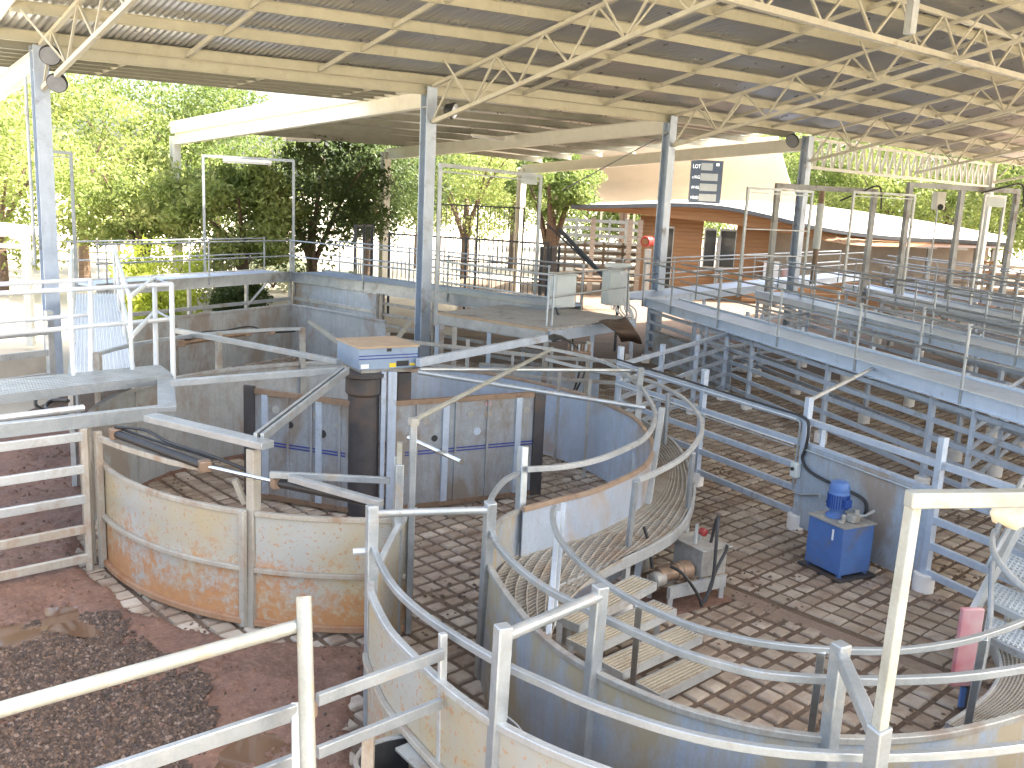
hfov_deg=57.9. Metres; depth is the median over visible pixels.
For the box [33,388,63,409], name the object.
hydraulic hose
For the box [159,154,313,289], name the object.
tree
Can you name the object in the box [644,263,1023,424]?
catwalk
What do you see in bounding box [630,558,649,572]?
bucket
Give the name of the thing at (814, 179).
tree
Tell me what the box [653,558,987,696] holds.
floor strip
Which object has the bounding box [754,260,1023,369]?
catwalk
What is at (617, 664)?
steps
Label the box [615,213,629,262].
tree
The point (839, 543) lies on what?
power pack
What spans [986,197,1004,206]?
sign plate
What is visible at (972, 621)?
padded post
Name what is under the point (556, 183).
tree
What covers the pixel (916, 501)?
handrail frame
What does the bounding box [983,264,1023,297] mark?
rail fence
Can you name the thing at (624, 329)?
rubber flap
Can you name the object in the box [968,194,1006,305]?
goal frame
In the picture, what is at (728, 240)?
window frame
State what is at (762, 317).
dividing fence
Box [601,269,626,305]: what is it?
control enclosure
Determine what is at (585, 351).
valve bank
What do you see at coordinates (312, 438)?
swing gate
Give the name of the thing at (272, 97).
sky
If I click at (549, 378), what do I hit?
pen fence
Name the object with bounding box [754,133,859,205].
tree
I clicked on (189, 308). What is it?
pen fence
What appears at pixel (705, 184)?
scoreboard
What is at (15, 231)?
carport
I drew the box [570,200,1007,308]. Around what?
timber building
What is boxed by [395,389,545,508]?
swing gate
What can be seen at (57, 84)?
floodlight
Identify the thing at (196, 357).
yard wall
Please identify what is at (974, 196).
tree
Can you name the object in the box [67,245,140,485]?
gate
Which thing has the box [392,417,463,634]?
latch posts
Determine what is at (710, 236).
window frame
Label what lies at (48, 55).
floodlight
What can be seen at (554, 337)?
rubber flap
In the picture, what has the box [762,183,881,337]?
steel portal
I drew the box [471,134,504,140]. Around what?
batten light
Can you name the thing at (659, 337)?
sheet wall
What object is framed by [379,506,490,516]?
cross bar
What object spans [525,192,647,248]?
tree
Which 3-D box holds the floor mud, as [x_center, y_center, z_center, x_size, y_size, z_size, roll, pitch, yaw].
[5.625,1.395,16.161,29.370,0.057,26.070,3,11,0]
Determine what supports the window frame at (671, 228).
in the timber building
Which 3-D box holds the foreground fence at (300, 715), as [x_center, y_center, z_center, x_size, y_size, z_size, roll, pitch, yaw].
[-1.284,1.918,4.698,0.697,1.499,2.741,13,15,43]
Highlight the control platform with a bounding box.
[434,260,636,383]
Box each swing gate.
[243,384,349,512]
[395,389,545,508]
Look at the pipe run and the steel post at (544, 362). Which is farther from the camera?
the steel post at (544, 362)
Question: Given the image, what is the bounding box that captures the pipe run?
[615,358,912,517]
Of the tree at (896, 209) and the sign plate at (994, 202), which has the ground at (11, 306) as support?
the tree at (896, 209)
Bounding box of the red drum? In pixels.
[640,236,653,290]
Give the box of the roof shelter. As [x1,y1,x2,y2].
[0,0,1023,374]
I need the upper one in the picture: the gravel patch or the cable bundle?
the cable bundle
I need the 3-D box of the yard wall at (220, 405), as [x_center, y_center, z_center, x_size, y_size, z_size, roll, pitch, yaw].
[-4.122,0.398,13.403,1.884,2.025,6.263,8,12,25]
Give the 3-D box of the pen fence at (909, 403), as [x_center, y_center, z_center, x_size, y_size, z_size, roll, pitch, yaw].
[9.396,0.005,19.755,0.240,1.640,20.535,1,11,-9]
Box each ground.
[0,185,1023,414]
[0,429,385,767]
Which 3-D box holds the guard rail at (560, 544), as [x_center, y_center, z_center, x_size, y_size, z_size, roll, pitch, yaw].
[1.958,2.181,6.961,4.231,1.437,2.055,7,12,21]
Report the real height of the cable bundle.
1.273 m
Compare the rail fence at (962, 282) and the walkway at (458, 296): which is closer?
the walkway at (458, 296)
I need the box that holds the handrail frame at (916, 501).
[871,488,1023,731]
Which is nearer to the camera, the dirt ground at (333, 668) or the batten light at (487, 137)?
the dirt ground at (333, 668)
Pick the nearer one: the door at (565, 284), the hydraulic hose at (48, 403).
the hydraulic hose at (48, 403)
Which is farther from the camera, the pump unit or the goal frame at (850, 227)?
the goal frame at (850, 227)
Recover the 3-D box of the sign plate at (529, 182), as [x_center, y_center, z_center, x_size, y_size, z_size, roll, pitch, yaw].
[0.440,-5.261,23.884,0.420,0.220,0.060,2,11,-6]
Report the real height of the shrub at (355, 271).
1.715 m
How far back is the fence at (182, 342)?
15.34 m
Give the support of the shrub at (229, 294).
on the ground at (11, 306)
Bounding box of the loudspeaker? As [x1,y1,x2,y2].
[922,192,946,315]
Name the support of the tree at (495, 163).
on the ground at (11, 306)
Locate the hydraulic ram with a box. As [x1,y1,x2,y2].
[109,426,367,505]
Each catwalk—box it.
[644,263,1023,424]
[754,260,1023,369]
[844,258,1023,328]
[885,255,1023,310]
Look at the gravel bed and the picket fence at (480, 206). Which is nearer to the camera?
the gravel bed
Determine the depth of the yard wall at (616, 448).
13.41 m
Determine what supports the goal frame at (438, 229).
on the control platform
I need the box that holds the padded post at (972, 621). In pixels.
[949,607,986,710]
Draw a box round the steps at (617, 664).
[556,575,720,698]
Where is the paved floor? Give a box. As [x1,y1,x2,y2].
[74,356,1023,765]
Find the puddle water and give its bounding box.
[0,606,290,767]
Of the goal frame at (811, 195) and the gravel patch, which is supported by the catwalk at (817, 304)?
the goal frame at (811, 195)
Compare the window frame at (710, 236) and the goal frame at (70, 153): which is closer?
the goal frame at (70, 153)
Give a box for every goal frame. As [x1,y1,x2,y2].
[53,150,78,286]
[202,154,294,271]
[433,163,542,325]
[736,187,813,296]
[841,191,916,294]
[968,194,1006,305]
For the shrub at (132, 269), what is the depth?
28.80 m
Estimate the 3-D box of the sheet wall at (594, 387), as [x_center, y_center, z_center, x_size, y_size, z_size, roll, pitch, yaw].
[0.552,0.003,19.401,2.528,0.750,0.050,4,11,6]
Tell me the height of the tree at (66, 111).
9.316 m
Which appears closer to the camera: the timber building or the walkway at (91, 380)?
the walkway at (91, 380)
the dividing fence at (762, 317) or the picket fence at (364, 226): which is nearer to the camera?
the dividing fence at (762, 317)
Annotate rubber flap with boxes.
[548,334,577,348]
[599,317,641,343]
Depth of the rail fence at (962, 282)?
37.70 m
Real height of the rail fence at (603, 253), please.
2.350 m
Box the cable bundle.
[610,271,636,318]
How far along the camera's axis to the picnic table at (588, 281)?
37.73 m
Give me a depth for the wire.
5.70 m
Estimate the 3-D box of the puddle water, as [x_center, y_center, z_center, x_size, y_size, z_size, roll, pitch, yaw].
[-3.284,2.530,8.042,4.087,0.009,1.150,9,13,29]
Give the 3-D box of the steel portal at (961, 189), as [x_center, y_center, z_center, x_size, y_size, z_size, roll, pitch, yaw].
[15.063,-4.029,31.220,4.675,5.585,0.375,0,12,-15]
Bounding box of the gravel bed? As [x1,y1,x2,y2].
[0,609,220,767]
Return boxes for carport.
[0,222,37,345]
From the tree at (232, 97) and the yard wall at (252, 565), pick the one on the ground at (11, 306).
the tree at (232, 97)
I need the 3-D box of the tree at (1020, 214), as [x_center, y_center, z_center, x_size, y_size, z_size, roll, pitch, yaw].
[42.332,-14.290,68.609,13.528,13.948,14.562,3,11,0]
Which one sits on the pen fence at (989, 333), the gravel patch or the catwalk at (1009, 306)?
the catwalk at (1009, 306)
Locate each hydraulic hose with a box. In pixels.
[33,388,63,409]
[44,398,69,415]
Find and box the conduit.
[23,76,35,264]
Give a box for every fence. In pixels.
[0,310,57,399]
[0,428,93,580]
[0,596,444,767]
[8,238,271,274]
[132,282,291,316]
[177,326,294,346]
[353,224,373,293]
[380,294,542,366]
[386,332,629,409]
[387,232,549,313]
[432,203,524,294]
[538,245,560,295]
[557,241,635,288]
[559,217,637,270]
[614,327,729,423]
[614,346,1023,604]
[641,308,1023,488]
[697,311,809,380]
[699,299,1023,467]
[754,299,1023,437]
[800,292,1023,378]
[839,291,1023,379]
[878,266,1023,322]
[884,287,1023,342]
[958,377,1023,509]
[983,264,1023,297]
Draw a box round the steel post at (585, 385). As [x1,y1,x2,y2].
[583,341,591,393]
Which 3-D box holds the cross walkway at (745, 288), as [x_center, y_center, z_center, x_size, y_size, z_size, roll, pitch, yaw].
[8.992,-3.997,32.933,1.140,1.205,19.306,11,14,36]
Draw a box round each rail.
[144,413,389,506]
[545,502,1023,731]
[546,223,618,350]
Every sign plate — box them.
[521,176,536,184]
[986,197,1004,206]
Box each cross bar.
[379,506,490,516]
[512,591,602,639]
[834,651,873,733]
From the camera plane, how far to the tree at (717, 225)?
79.85 m
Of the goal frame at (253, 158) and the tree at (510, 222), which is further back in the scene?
the tree at (510, 222)
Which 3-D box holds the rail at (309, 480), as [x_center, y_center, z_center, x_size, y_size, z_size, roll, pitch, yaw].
[-2.372,0.667,8.919,3.028,0.345,0.660,8,12,24]
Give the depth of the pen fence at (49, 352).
17.48 m
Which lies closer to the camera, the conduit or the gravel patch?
the gravel patch
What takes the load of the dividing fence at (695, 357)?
on the paved floor
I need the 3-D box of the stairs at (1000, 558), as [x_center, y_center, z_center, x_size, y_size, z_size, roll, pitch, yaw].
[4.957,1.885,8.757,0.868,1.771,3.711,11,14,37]
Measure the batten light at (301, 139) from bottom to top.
0.221 m
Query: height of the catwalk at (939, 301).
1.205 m
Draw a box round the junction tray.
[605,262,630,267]
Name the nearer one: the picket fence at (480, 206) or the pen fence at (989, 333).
the pen fence at (989, 333)
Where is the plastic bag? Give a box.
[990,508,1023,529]
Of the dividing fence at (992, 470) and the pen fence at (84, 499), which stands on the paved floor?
the dividing fence at (992, 470)
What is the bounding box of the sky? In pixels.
[0,0,1023,229]
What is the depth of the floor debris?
10.28 m
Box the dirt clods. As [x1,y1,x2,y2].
[0,447,363,767]
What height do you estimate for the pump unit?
0.981 m
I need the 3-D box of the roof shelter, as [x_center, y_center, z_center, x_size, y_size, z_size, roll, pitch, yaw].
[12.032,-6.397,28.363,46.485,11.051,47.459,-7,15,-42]
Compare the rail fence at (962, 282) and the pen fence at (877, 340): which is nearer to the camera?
the pen fence at (877, 340)
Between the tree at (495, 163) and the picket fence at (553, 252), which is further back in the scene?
the tree at (495, 163)
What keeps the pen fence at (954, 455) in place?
on the paved floor
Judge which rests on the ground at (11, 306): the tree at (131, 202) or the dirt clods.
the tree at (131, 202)
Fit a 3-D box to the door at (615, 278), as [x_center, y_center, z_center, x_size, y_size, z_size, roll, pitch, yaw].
[2.654,-2.397,23.291,0.449,0.787,0.020,-1,12,-17]
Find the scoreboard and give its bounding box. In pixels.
[688,160,723,203]
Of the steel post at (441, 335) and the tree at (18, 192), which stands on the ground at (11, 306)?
the tree at (18, 192)
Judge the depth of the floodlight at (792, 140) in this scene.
30.89 m
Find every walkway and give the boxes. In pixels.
[0,276,176,437]
[65,237,291,305]
[289,239,584,309]
[497,358,703,644]
[611,250,863,306]
[945,619,1023,727]
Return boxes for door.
[555,276,574,305]
[608,273,623,303]
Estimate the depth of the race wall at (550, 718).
5.92 m
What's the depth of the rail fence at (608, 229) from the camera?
57.21 m
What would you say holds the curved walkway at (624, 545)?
on the paved floor
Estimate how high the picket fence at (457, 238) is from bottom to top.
2.900 m
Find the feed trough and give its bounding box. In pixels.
[353,734,430,767]
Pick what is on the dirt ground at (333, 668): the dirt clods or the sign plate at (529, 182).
the dirt clods
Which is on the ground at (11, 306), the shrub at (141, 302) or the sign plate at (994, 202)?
the shrub at (141, 302)
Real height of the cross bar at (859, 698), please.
0.070 m
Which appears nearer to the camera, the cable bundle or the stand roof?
the cable bundle
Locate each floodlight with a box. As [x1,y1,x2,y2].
[39,42,60,65]
[46,72,67,92]
[443,100,457,118]
[786,132,798,147]
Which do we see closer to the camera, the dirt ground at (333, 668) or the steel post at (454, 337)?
the dirt ground at (333, 668)
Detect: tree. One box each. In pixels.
[0,72,213,277]
[0,88,78,208]
[0,98,113,290]
[14,73,253,265]
[55,139,209,272]
[106,81,326,265]
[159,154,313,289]
[195,135,401,271]
[273,141,465,274]
[337,143,504,268]
[390,153,555,278]
[449,157,589,268]
[503,154,607,291]
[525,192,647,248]
[596,212,736,248]
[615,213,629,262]
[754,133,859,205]
[783,133,893,211]
[824,142,967,223]
[868,149,1023,235]
[931,160,1023,271]
[975,162,1023,247]
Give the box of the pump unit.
[640,515,732,614]
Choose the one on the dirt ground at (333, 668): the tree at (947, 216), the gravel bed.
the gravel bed
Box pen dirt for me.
[457,279,1023,360]
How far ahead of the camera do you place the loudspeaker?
32.19 m
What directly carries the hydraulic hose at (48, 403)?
hanging from the walkway at (91, 380)
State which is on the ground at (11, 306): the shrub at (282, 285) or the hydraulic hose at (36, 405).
the shrub at (282, 285)
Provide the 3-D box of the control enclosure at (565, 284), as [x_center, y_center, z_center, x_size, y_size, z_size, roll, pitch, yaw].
[1.149,-2.154,21.155,0.562,0.756,0.480,-1,12,-17]
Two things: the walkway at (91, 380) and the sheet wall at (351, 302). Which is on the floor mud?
the sheet wall at (351, 302)
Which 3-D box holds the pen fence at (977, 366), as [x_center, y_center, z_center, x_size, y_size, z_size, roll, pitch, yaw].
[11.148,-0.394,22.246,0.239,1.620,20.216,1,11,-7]
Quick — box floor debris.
[98,447,1000,733]
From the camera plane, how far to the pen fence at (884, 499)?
11.58 m
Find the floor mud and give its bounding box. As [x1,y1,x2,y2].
[22,332,1023,767]
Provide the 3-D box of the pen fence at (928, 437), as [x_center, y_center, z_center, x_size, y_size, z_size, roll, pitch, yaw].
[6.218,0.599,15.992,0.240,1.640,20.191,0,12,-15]
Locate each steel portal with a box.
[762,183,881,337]
[886,182,1023,345]
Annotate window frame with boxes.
[664,226,674,287]
[702,228,716,268]
[719,229,736,269]
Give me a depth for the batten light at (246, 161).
26.29 m
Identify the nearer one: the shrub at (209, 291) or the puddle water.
the puddle water
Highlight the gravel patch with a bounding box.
[0,491,362,767]
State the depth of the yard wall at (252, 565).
8.99 m
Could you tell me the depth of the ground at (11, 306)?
52.65 m
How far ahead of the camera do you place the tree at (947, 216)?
78.70 m
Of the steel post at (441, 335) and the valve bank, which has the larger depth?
the steel post at (441, 335)
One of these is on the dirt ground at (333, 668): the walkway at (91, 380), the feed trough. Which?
the feed trough
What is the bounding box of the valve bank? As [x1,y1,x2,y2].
[566,343,590,390]
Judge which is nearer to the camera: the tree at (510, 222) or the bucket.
the bucket
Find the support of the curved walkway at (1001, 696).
on the paved floor
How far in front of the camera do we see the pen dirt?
36.52 m
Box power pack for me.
[797,479,877,583]
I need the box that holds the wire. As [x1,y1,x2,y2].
[507,716,521,729]
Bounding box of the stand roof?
[569,137,795,264]
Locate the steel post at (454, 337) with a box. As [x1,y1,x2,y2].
[451,326,456,365]
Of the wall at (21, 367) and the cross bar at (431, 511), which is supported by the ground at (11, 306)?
the wall at (21, 367)
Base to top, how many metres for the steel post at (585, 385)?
1.600 m
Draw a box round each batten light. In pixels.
[223,158,271,164]
[283,137,320,141]
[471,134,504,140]
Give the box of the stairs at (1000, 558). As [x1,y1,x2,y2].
[970,476,1023,700]
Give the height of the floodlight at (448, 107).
0.476 m
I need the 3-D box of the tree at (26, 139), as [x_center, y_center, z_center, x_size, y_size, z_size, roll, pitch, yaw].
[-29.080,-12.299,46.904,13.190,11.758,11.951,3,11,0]
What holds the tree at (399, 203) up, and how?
on the ground at (11, 306)
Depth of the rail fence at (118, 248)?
42.70 m
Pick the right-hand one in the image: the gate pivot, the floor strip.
the floor strip
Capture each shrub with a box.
[107,234,213,318]
[125,270,200,319]
[181,248,263,304]
[209,268,273,311]
[248,258,306,291]
[310,269,358,289]
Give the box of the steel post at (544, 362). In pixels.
[541,340,548,382]
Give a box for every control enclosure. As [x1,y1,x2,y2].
[548,272,577,306]
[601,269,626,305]
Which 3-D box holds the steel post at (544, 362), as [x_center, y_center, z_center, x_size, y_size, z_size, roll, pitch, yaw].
[0.621,-0.072,18.020,0.090,1.600,0.090,0,11,-11]
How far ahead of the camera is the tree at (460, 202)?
53.91 m
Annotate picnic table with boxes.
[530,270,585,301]
[574,269,615,309]
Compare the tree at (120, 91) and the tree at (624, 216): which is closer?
the tree at (120, 91)
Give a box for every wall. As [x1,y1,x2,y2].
[0,356,46,393]
[80,428,406,632]
[88,327,396,521]
[133,303,386,375]
[293,282,379,318]
[353,504,1023,767]
[408,345,664,616]
[474,471,1023,767]
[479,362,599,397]
[651,330,733,392]
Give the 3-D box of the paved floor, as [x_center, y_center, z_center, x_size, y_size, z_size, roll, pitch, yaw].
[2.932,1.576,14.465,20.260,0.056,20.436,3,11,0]
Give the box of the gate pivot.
[170,320,645,516]
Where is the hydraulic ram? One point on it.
(201, 465)
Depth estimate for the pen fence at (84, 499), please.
9.78 m
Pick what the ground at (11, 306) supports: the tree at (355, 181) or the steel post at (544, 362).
the tree at (355, 181)
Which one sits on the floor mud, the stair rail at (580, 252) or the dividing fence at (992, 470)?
the stair rail at (580, 252)
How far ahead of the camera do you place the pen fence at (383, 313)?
24.32 m
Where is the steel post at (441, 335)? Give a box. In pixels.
[438,324,443,363]
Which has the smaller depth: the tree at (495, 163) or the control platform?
the control platform
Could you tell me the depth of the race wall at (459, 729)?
5.66 m
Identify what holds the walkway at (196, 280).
on the pen fence at (189, 308)
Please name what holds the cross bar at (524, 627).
attached to the race wall at (550, 718)

